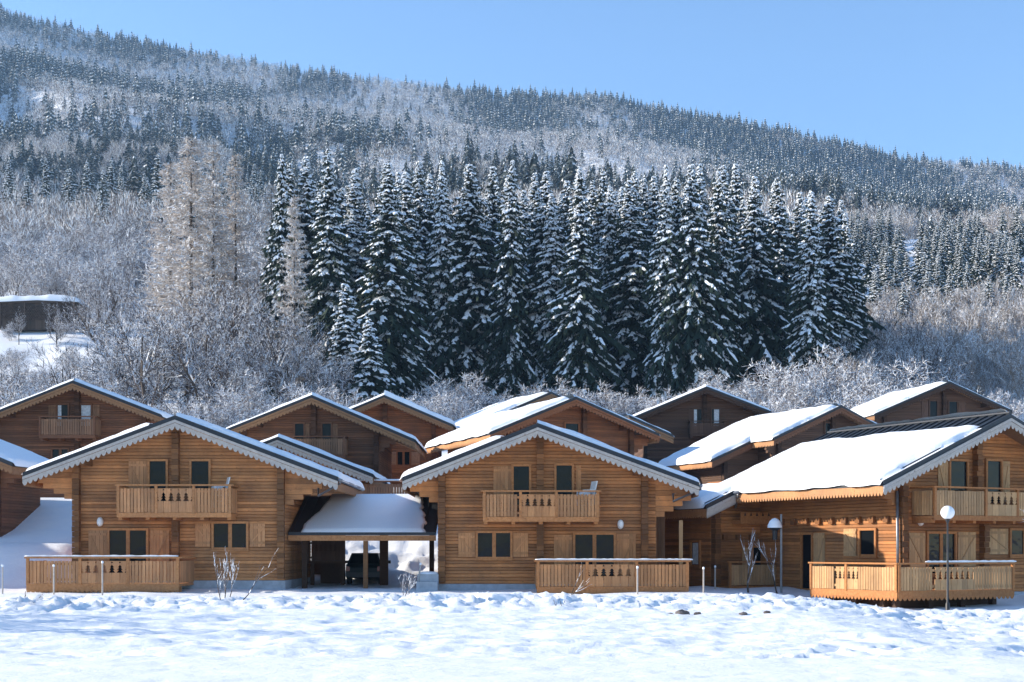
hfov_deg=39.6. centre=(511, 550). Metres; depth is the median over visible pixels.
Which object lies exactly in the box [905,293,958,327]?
bare tree
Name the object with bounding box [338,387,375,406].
frosted shrub
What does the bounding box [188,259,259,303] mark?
frosted tree
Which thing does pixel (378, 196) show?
spruce tree
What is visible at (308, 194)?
spruce tree
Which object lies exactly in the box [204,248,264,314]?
frosted tree
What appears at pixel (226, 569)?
bare shrub
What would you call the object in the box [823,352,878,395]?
bare tree
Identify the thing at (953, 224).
spruce tree
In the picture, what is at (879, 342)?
bare tree
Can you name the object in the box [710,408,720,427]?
window
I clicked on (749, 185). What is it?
spruce tree
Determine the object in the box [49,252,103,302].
frosted tree
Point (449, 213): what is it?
spruce tree
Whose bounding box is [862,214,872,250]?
spruce tree
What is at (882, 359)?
bare tree
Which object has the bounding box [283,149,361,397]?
spruce tree
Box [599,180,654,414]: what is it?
spruce tree
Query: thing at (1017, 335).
bare tree
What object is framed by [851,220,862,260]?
spruce tree
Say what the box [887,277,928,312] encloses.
bare tree
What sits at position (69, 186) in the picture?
spruce tree
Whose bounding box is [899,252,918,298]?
spruce tree
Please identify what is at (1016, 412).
frosted shrub
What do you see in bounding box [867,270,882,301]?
spruce tree
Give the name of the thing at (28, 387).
frosted shrub
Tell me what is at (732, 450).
timber chalet
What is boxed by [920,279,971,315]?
bare tree
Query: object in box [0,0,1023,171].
sky
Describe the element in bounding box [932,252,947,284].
spruce tree
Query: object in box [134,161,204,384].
larch tree
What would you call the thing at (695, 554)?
window
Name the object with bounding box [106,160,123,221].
spruce tree
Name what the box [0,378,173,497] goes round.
timber chalet
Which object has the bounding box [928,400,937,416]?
window
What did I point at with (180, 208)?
spruce tree
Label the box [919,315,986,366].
bare tree
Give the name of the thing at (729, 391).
frosted shrub
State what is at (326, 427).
window
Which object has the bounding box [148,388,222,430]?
frosted shrub
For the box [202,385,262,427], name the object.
frosted shrub
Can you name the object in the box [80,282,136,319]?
frosted tree
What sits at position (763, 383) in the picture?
frosted shrub
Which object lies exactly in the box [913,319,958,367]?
bare tree
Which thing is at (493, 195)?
spruce tree
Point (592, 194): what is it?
spruce tree
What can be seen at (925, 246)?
spruce tree
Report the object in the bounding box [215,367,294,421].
frosted shrub
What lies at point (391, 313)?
spruce tree
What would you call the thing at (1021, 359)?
bare tree
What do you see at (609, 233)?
spruce tree
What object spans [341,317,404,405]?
spruce tree
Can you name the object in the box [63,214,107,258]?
frosted tree
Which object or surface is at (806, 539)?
door
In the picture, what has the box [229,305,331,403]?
bare tree
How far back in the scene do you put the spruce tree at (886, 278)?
254.34 m
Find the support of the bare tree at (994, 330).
on the snow ground
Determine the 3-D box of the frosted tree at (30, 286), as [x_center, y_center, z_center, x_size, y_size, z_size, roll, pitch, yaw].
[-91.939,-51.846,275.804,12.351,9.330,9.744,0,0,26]
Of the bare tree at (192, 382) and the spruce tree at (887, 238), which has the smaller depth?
the bare tree at (192, 382)
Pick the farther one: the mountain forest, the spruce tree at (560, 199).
the mountain forest
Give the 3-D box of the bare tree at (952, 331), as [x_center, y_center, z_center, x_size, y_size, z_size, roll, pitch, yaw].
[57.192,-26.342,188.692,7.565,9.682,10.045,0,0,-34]
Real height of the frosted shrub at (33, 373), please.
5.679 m
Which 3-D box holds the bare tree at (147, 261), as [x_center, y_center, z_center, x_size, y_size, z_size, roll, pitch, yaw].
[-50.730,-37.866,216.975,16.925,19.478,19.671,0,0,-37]
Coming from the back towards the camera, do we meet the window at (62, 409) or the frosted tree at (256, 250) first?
the frosted tree at (256, 250)
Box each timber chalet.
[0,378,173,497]
[0,439,49,536]
[21,412,364,592]
[226,392,427,493]
[260,434,407,495]
[348,390,456,485]
[399,420,702,593]
[425,394,674,455]
[454,390,561,428]
[633,384,771,462]
[659,403,875,483]
[665,408,1023,607]
[850,379,1012,422]
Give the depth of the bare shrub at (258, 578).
39.24 m
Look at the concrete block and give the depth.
52.46 m
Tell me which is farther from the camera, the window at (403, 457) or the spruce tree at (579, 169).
the spruce tree at (579, 169)
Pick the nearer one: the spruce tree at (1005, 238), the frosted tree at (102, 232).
the spruce tree at (1005, 238)
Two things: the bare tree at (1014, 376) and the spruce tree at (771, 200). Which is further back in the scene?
the spruce tree at (771, 200)
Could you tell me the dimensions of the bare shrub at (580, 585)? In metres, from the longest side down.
1.235 x 0.656 x 0.392 m
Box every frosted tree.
[0,229,29,284]
[0,229,37,259]
[0,238,38,294]
[5,244,74,295]
[7,259,55,294]
[9,224,48,246]
[11,266,60,295]
[20,227,83,288]
[22,239,40,253]
[31,228,54,247]
[31,228,94,273]
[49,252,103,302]
[55,236,91,271]
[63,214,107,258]
[66,249,134,325]
[68,254,141,297]
[78,235,123,282]
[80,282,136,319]
[81,219,116,250]
[82,220,151,257]
[83,249,145,295]
[89,237,145,284]
[104,233,156,256]
[105,226,153,294]
[136,236,174,283]
[142,242,210,296]
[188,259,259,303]
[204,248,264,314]
[222,230,261,268]
[240,225,269,272]
[247,255,264,310]
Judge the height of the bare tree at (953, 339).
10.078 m
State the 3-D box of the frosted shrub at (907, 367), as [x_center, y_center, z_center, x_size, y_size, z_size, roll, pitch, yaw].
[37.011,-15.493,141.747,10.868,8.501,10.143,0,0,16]
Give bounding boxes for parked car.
[346,553,390,583]
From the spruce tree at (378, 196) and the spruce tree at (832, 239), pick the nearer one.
the spruce tree at (832, 239)
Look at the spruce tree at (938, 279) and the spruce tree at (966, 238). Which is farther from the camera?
the spruce tree at (966, 238)
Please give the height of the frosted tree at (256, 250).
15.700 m
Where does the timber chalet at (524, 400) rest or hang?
on the snow ground
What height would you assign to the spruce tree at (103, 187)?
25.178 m
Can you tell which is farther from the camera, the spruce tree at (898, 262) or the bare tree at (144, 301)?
the spruce tree at (898, 262)
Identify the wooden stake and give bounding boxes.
[1,564,3,593]
[53,564,54,594]
[101,561,103,594]
[418,563,421,581]
[636,566,638,593]
[714,565,715,588]
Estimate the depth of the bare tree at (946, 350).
173.91 m
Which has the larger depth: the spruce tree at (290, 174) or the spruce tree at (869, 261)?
the spruce tree at (869, 261)
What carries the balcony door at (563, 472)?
in the timber chalet at (511, 511)
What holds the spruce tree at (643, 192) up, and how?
on the snow ground
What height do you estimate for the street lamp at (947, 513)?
3.624 m
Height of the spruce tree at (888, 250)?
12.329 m
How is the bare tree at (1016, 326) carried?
on the snow ground
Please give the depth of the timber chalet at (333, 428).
76.96 m
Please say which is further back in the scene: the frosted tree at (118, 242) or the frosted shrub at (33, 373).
the frosted tree at (118, 242)
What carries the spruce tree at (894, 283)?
on the snow ground
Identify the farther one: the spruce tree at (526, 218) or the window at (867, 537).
the spruce tree at (526, 218)
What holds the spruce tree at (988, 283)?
on the snow ground
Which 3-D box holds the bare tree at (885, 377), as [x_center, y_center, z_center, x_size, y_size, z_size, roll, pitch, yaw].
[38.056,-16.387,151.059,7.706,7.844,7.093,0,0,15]
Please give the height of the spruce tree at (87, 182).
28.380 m
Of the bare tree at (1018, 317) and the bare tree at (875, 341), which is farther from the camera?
the bare tree at (1018, 317)
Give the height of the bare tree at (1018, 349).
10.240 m
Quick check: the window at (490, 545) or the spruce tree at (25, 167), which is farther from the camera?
the spruce tree at (25, 167)
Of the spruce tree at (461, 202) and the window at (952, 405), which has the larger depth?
the spruce tree at (461, 202)
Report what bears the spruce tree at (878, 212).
on the snow ground
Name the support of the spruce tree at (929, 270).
on the snow ground
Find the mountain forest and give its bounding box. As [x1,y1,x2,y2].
[0,2,1023,290]
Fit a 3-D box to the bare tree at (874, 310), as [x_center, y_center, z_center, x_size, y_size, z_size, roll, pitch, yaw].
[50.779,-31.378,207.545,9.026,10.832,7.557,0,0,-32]
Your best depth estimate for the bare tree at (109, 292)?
233.83 m
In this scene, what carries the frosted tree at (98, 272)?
on the snow ground
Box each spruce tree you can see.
[0,160,17,241]
[1,154,7,184]
[18,176,40,223]
[21,162,28,186]
[22,168,30,195]
[36,157,54,234]
[59,169,75,219]
[61,168,84,229]
[77,162,95,214]
[90,170,110,231]
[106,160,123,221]
[116,165,128,193]
[118,178,126,205]
[135,173,149,221]
[138,153,165,215]
[139,180,159,242]
[150,170,156,206]
[152,162,195,254]
[158,180,186,258]
[193,189,209,246]
[207,172,234,247]
[226,163,231,191]
[243,174,249,193]
[245,161,308,401]
[247,164,258,198]
[247,185,255,208]
[250,154,307,407]
[253,182,260,207]
[256,156,350,400]
[257,170,264,199]
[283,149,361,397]
[308,283,362,404]
[324,162,442,399]
[336,187,349,224]
[337,168,376,345]
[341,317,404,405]
[343,207,368,350]
[363,200,372,230]
[366,163,394,258]
[384,172,402,254]
[396,170,457,410]
[410,161,436,321]
[415,160,466,409]
[422,163,505,411]
[426,173,437,219]
[446,203,456,243]
[456,197,463,231]
[467,159,544,405]
[477,166,503,258]
[483,170,610,402]
[483,199,499,399]
[500,175,508,219]
[517,188,535,291]
[522,193,569,393]
[527,172,542,240]
[535,171,639,407]
[544,149,552,180]
[549,154,554,176]
[555,180,572,245]
[557,194,563,226]
[560,148,567,173]
[561,166,598,283]
[587,180,596,246]
[590,169,620,253]
[593,184,620,399]
[594,192,627,389]
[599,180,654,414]
[612,161,619,188]
[618,187,624,208]
[629,163,739,406]
[630,171,650,268]
[636,164,694,406]
[638,178,649,229]
[643,174,661,257]
[653,177,685,232]
[695,162,709,256]
[703,165,743,295]
[706,169,757,395]
[727,175,793,397]
[728,161,745,222]
[736,200,745,294]
[747,175,751,193]
[762,177,798,376]
[763,182,790,255]
[763,210,772,257]
[773,189,844,409]
[778,195,875,381]
[783,206,795,262]
[789,192,803,265]
[792,197,808,271]
[816,194,842,244]
[816,210,821,222]
[836,200,885,366]
[837,212,870,367]
[848,212,855,237]
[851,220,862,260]
[852,210,859,239]
[858,219,866,262]
[858,232,878,283]
[861,277,871,311]
[862,213,872,242]
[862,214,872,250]
[867,241,886,292]
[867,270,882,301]
[869,219,882,262]
[869,272,886,322]
[872,208,889,239]
[872,209,880,246]
[875,232,894,273]
[878,217,890,252]
[878,243,893,283]
[878,252,892,298]
[885,261,903,315]
[886,209,895,249]
[889,227,905,270]
[890,229,906,274]
[890,248,903,286]
[891,223,912,265]
[895,282,915,324]
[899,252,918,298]
[906,276,917,322]
[909,237,925,287]
[911,214,925,253]
[914,252,933,295]
[916,224,931,257]
[916,261,937,303]
[918,236,933,277]
[919,272,937,305]
[928,226,943,260]
[928,230,944,275]
[930,221,939,241]
[931,260,945,299]
[932,232,953,279]
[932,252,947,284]
[932,254,947,302]
[937,229,955,278]
[938,214,947,237]
[938,220,944,243]
[940,265,957,329]
[943,209,947,228]
[944,220,956,243]
[945,212,956,235]
[945,226,956,273]
[947,233,965,284]
[948,219,957,248]
[952,244,970,298]
[954,211,964,233]
[954,229,971,272]
[955,218,962,239]
[957,226,972,267]
[959,262,976,297]
[964,219,973,251]
[967,215,977,242]
[968,237,984,284]
[969,237,990,291]
[971,213,976,234]
[973,214,984,244]
[977,228,985,258]
[980,233,989,271]
[981,233,996,282]
[982,276,996,313]
[987,239,1000,290]
[992,239,1012,291]
[993,208,1012,242]
[994,241,1022,293]
[995,232,1003,251]
[998,276,1017,321]
[999,234,1008,262]
[1003,255,1023,296]
[1009,205,1022,245]
[1011,240,1023,289]
[1013,239,1023,281]
[1015,215,1023,255]
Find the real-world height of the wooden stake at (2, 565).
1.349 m
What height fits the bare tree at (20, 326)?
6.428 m
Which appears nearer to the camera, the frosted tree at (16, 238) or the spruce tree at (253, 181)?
the frosted tree at (16, 238)
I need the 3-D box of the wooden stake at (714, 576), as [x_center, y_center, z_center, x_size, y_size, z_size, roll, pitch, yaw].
[7.710,1.182,54.000,0.083,1.219,0.083,0,0,22]
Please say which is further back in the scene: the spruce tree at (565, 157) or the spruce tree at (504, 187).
the spruce tree at (565, 157)
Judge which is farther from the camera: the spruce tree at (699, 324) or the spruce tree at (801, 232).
the spruce tree at (801, 232)
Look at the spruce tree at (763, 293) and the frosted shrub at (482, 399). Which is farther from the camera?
the spruce tree at (763, 293)
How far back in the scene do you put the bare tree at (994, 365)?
170.56 m
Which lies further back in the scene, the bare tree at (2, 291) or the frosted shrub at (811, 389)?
the bare tree at (2, 291)
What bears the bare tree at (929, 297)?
on the snow ground
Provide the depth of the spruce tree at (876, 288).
232.07 m
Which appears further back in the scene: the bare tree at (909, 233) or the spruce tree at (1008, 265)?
the bare tree at (909, 233)
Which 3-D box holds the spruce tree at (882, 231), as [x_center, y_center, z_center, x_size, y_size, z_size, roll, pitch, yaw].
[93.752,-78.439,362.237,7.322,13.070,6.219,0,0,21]
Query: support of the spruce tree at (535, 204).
on the snow ground
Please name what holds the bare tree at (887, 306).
on the snow ground
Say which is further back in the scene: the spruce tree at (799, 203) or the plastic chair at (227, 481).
the spruce tree at (799, 203)
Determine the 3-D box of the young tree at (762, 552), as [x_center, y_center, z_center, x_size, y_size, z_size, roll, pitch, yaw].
[9.443,0.732,52.452,0.869,2.395,0.811,0,0,-12]
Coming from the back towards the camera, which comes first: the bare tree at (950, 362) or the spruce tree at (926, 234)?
the spruce tree at (926, 234)
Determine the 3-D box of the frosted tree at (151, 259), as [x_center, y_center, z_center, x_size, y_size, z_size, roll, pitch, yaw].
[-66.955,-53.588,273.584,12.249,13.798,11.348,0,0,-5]
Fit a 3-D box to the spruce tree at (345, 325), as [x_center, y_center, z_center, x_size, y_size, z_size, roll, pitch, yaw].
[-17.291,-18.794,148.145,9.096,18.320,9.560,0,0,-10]
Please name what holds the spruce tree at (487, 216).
on the snow ground
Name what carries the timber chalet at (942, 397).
on the snow ground
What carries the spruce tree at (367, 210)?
on the snow ground
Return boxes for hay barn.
[0,294,89,330]
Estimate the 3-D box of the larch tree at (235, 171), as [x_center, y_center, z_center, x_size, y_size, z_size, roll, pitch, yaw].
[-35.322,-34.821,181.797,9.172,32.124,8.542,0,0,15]
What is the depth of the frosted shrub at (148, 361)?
185.05 m
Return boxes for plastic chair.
[211,477,229,500]
[577,481,597,495]
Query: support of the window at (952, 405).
in the timber chalet at (942, 397)
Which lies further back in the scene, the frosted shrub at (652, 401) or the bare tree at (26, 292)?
the bare tree at (26, 292)
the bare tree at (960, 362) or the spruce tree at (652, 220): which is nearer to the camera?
the bare tree at (960, 362)
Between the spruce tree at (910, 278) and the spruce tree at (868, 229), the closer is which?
the spruce tree at (910, 278)
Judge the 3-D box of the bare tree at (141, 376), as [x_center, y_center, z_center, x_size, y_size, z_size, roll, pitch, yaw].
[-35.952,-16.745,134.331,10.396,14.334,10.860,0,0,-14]
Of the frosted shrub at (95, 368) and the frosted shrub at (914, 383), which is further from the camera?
the frosted shrub at (95, 368)
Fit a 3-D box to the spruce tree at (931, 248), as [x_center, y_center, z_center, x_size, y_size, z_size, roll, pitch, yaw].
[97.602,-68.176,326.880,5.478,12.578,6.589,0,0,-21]
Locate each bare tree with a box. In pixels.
[0,236,32,291]
[0,262,34,296]
[0,351,29,403]
[3,287,43,296]
[11,309,26,344]
[26,337,109,388]
[27,230,91,288]
[28,367,72,391]
[34,258,68,294]
[42,301,67,345]
[53,275,224,409]
[55,257,136,352]
[56,264,90,302]
[66,226,131,258]
[74,302,186,409]
[82,270,141,330]
[83,213,150,254]
[83,271,148,370]
[88,350,162,403]
[92,331,172,402]
[110,202,178,254]
[111,272,199,328]
[119,228,218,334]
[122,268,292,420]
[129,302,230,419]
[153,282,284,410]
[183,304,308,411]
[188,344,264,427]
[194,269,321,410]
[194,307,301,410]
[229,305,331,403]
[246,331,354,405]
[263,314,341,391]
[294,352,355,402]
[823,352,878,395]
[828,330,931,389]
[845,204,861,223]
[850,359,905,388]
[851,336,902,378]
[853,214,886,240]
[859,322,902,359]
[859,334,904,377]
[862,316,942,381]
[863,314,895,341]
[865,299,896,335]
[866,299,881,332]
[867,293,953,352]
[868,281,902,316]
[868,300,887,331]
[869,213,900,236]
[873,289,938,333]
[873,328,923,376]
[876,325,892,350]
[877,314,987,385]
[877,323,939,388]
[881,326,942,388]
[881,334,978,387]
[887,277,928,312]
[888,213,919,236]
[890,284,939,316]
[893,219,924,243]
[893,299,957,335]
[893,309,958,345]
[893,317,935,380]
[894,322,931,381]
[895,336,979,386]
[897,308,966,339]
[902,294,953,326]
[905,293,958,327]
[908,298,963,335]
[908,351,976,391]
[913,302,964,324]
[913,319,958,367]
[914,292,964,327]
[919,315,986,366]
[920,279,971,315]
[926,323,980,384]
[929,340,966,372]
[934,331,965,367]
[936,208,980,227]
[939,318,966,350]
[943,328,1000,392]
[945,279,991,321]
[947,304,1007,342]
[949,300,999,340]
[950,284,994,312]
[951,291,1005,314]
[955,294,1014,334]
[959,335,1021,396]
[960,326,1023,388]
[961,332,1023,402]
[961,341,1017,397]
[962,289,1018,331]
[962,311,1023,341]
[963,331,1019,391]
[965,305,1017,327]
[965,312,1004,342]
[968,327,1023,402]
[971,275,1003,308]
[974,284,1020,312]
[975,289,1020,305]
[976,269,1019,301]
[977,202,1023,235]
[978,332,1013,385]
[978,345,1023,406]
[979,305,1023,348]
[980,201,1019,230]
[987,205,1023,225]
[987,339,1022,397]
[987,342,1023,396]
[994,206,1015,238]
[1000,276,1023,305]
[1001,297,1023,334]
[1003,316,1023,338]
[1006,273,1023,300]
[1007,323,1023,354]
[1010,301,1021,322]
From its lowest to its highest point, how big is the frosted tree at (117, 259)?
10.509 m
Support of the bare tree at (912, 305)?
on the snow ground
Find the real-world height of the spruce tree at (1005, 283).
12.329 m
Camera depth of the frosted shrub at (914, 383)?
133.53 m
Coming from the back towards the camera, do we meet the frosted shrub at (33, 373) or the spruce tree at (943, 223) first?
the spruce tree at (943, 223)
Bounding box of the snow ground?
[0,25,1023,681]
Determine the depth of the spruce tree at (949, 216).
369.32 m
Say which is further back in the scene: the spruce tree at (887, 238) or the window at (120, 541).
the spruce tree at (887, 238)
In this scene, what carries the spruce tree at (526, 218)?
on the snow ground
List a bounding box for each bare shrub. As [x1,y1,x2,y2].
[213,551,238,599]
[243,549,277,599]
[397,571,416,595]
[571,563,591,594]
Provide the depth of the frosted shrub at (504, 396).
139.21 m
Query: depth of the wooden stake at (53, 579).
49.48 m
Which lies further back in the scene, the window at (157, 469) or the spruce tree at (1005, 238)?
the spruce tree at (1005, 238)
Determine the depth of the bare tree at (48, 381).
131.68 m
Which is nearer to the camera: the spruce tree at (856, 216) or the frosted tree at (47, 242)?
the frosted tree at (47, 242)
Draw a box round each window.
[51,448,69,458]
[55,403,69,428]
[80,403,92,428]
[107,528,148,577]
[147,459,168,507]
[189,459,210,507]
[210,521,249,550]
[293,422,304,439]
[321,422,332,447]
[396,450,410,466]
[475,531,512,560]
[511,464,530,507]
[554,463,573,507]
[564,422,579,432]
[573,532,615,581]
[689,540,701,567]
[693,408,702,427]
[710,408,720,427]
[751,545,761,564]
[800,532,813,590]
[824,422,830,433]
[857,528,877,557]
[925,531,957,576]
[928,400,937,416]
[948,400,957,413]
[948,459,968,490]
[984,458,1002,504]
[1008,528,1023,557]
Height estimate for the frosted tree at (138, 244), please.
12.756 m
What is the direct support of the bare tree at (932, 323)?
on the snow ground
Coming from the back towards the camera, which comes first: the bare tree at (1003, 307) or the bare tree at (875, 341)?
the bare tree at (1003, 307)
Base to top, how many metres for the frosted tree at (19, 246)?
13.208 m
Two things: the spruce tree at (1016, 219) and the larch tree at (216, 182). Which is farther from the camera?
the spruce tree at (1016, 219)
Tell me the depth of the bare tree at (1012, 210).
404.66 m
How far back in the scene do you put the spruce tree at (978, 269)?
281.20 m
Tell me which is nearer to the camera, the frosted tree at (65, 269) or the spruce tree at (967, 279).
the spruce tree at (967, 279)
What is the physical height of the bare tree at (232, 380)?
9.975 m
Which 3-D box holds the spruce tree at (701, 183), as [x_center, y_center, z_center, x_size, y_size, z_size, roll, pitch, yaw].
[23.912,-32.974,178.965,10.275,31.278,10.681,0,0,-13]
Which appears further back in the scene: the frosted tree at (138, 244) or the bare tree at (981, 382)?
the frosted tree at (138, 244)
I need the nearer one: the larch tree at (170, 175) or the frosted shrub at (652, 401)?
the frosted shrub at (652, 401)
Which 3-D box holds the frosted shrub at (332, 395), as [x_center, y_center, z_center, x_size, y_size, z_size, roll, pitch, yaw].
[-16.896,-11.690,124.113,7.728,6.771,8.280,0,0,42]
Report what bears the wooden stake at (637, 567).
on the snow ground
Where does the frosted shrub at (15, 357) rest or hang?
on the snow ground
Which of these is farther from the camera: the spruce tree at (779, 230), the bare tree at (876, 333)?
the bare tree at (876, 333)
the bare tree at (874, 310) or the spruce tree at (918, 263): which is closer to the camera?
the bare tree at (874, 310)
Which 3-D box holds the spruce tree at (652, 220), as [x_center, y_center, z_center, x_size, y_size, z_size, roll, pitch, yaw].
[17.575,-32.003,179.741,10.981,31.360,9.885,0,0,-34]
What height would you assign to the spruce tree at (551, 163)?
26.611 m
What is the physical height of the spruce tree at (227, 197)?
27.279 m
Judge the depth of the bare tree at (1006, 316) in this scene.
210.18 m
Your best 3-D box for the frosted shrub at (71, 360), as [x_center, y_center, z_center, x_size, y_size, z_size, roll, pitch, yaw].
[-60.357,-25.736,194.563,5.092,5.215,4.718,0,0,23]
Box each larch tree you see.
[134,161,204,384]
[139,136,233,395]
[176,142,242,397]
[210,152,260,392]
[246,181,277,347]
[274,194,315,397]
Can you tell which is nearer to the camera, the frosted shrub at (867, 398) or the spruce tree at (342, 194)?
the frosted shrub at (867, 398)
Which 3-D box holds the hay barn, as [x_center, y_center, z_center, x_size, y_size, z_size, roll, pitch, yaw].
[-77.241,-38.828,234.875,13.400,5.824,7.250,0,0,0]
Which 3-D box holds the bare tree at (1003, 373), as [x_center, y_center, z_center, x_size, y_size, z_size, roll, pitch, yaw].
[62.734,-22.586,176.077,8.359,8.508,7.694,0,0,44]
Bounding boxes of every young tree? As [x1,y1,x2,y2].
[740,535,756,592]
[754,539,777,593]
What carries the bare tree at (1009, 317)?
on the snow ground
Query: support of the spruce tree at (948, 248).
on the snow ground
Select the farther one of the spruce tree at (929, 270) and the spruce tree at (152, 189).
the spruce tree at (152, 189)
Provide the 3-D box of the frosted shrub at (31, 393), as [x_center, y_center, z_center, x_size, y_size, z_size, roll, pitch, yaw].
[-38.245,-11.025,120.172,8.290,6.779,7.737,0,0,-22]
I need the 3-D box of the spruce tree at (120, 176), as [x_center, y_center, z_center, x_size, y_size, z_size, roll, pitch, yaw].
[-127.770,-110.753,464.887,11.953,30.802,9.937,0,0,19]
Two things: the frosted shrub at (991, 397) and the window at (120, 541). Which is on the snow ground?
the frosted shrub at (991, 397)
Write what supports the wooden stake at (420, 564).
on the snow ground
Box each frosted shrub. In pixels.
[0,321,16,339]
[0,346,33,370]
[0,357,42,404]
[0,364,53,386]
[0,375,27,407]
[16,379,49,399]
[19,372,63,396]
[24,365,77,391]
[39,349,150,404]
[54,344,87,371]
[57,322,77,336]
[96,377,137,401]
[134,346,184,383]
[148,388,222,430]
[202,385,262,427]
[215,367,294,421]
[259,393,298,413]
[279,377,358,406]
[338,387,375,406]
[405,375,490,420]
[408,391,448,417]
[416,385,482,420]
[444,370,508,419]
[491,383,536,404]
[516,376,601,405]
[573,381,643,414]
[603,386,661,414]
[632,387,683,409]
[661,380,733,400]
[677,371,769,408]
[697,367,741,395]
[716,385,754,402]
[739,365,834,409]
[743,351,841,404]
[746,389,806,411]
[761,371,829,411]
[776,374,855,410]
[786,343,864,403]
[789,362,897,406]
[814,390,867,408]
[826,360,898,407]
[836,354,933,398]
[844,382,901,408]
[887,375,946,392]
[977,385,1015,402]
[993,391,1023,420]
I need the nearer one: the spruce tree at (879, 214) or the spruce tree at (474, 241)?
the spruce tree at (474, 241)
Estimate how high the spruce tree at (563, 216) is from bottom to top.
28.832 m
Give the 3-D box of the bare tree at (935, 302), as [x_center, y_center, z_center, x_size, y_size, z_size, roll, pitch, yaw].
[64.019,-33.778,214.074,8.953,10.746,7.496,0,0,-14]
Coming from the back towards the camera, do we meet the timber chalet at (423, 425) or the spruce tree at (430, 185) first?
the spruce tree at (430, 185)
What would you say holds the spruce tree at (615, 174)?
on the snow ground
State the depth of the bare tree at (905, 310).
211.70 m
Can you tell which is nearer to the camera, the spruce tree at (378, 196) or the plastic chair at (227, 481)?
the plastic chair at (227, 481)
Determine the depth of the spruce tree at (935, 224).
347.52 m
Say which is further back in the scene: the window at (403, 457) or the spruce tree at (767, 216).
the spruce tree at (767, 216)
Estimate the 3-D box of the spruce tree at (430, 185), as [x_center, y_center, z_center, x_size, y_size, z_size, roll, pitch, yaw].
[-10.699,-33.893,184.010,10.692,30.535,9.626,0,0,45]
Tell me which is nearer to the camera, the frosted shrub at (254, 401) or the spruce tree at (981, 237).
the frosted shrub at (254, 401)
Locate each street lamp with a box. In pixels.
[767,514,781,592]
[940,506,954,609]
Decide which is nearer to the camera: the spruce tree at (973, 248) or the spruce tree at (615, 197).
the spruce tree at (615, 197)
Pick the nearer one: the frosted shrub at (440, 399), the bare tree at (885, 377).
the frosted shrub at (440, 399)
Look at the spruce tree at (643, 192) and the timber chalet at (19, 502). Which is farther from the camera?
the spruce tree at (643, 192)
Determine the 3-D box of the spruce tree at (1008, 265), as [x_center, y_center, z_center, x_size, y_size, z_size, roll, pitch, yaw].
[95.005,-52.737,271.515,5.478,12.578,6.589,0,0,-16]
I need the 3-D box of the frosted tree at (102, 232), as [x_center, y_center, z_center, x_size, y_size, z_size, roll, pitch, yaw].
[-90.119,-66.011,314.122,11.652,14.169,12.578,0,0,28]
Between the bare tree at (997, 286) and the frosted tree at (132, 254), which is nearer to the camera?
the bare tree at (997, 286)
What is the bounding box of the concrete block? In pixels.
[416,571,438,591]
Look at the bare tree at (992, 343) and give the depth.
183.11 m
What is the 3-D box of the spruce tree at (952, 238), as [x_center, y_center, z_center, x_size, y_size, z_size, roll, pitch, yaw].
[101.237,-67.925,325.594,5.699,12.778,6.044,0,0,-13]
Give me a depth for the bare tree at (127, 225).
306.85 m
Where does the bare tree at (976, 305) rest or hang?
on the snow ground
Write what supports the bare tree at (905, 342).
on the snow ground
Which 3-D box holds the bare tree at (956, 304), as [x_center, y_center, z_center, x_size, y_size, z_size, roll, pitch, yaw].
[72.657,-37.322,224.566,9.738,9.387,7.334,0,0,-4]
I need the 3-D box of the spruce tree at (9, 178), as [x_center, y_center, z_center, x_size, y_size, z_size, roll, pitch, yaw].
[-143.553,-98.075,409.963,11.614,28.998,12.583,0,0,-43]
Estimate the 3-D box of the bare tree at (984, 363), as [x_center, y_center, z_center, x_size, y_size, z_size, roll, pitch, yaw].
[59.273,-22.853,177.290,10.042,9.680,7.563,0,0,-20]
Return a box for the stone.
[675,609,689,614]
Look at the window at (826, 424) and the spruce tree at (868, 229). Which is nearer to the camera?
the window at (826, 424)
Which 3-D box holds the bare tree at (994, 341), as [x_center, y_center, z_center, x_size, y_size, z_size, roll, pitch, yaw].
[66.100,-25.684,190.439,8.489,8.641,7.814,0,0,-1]
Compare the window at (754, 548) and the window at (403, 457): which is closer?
the window at (754, 548)
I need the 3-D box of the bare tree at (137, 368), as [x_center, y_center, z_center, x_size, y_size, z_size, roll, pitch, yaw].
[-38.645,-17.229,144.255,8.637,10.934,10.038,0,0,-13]
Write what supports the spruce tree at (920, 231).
on the snow ground
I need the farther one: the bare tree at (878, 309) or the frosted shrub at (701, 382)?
the bare tree at (878, 309)
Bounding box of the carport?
[288,494,437,587]
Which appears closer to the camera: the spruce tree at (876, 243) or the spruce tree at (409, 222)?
the spruce tree at (409, 222)
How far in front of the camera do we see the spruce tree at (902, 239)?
331.69 m
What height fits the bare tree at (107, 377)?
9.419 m
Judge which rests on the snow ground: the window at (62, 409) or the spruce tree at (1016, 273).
the spruce tree at (1016, 273)
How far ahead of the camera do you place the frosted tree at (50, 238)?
274.52 m
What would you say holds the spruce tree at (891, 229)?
on the snow ground
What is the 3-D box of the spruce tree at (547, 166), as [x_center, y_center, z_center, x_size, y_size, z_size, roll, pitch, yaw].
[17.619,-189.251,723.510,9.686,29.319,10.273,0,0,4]
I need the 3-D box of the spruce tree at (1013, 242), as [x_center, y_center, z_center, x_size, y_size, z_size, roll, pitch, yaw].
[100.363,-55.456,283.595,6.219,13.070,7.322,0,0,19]
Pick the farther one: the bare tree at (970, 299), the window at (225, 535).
the bare tree at (970, 299)
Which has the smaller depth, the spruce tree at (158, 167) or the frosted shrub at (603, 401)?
the frosted shrub at (603, 401)

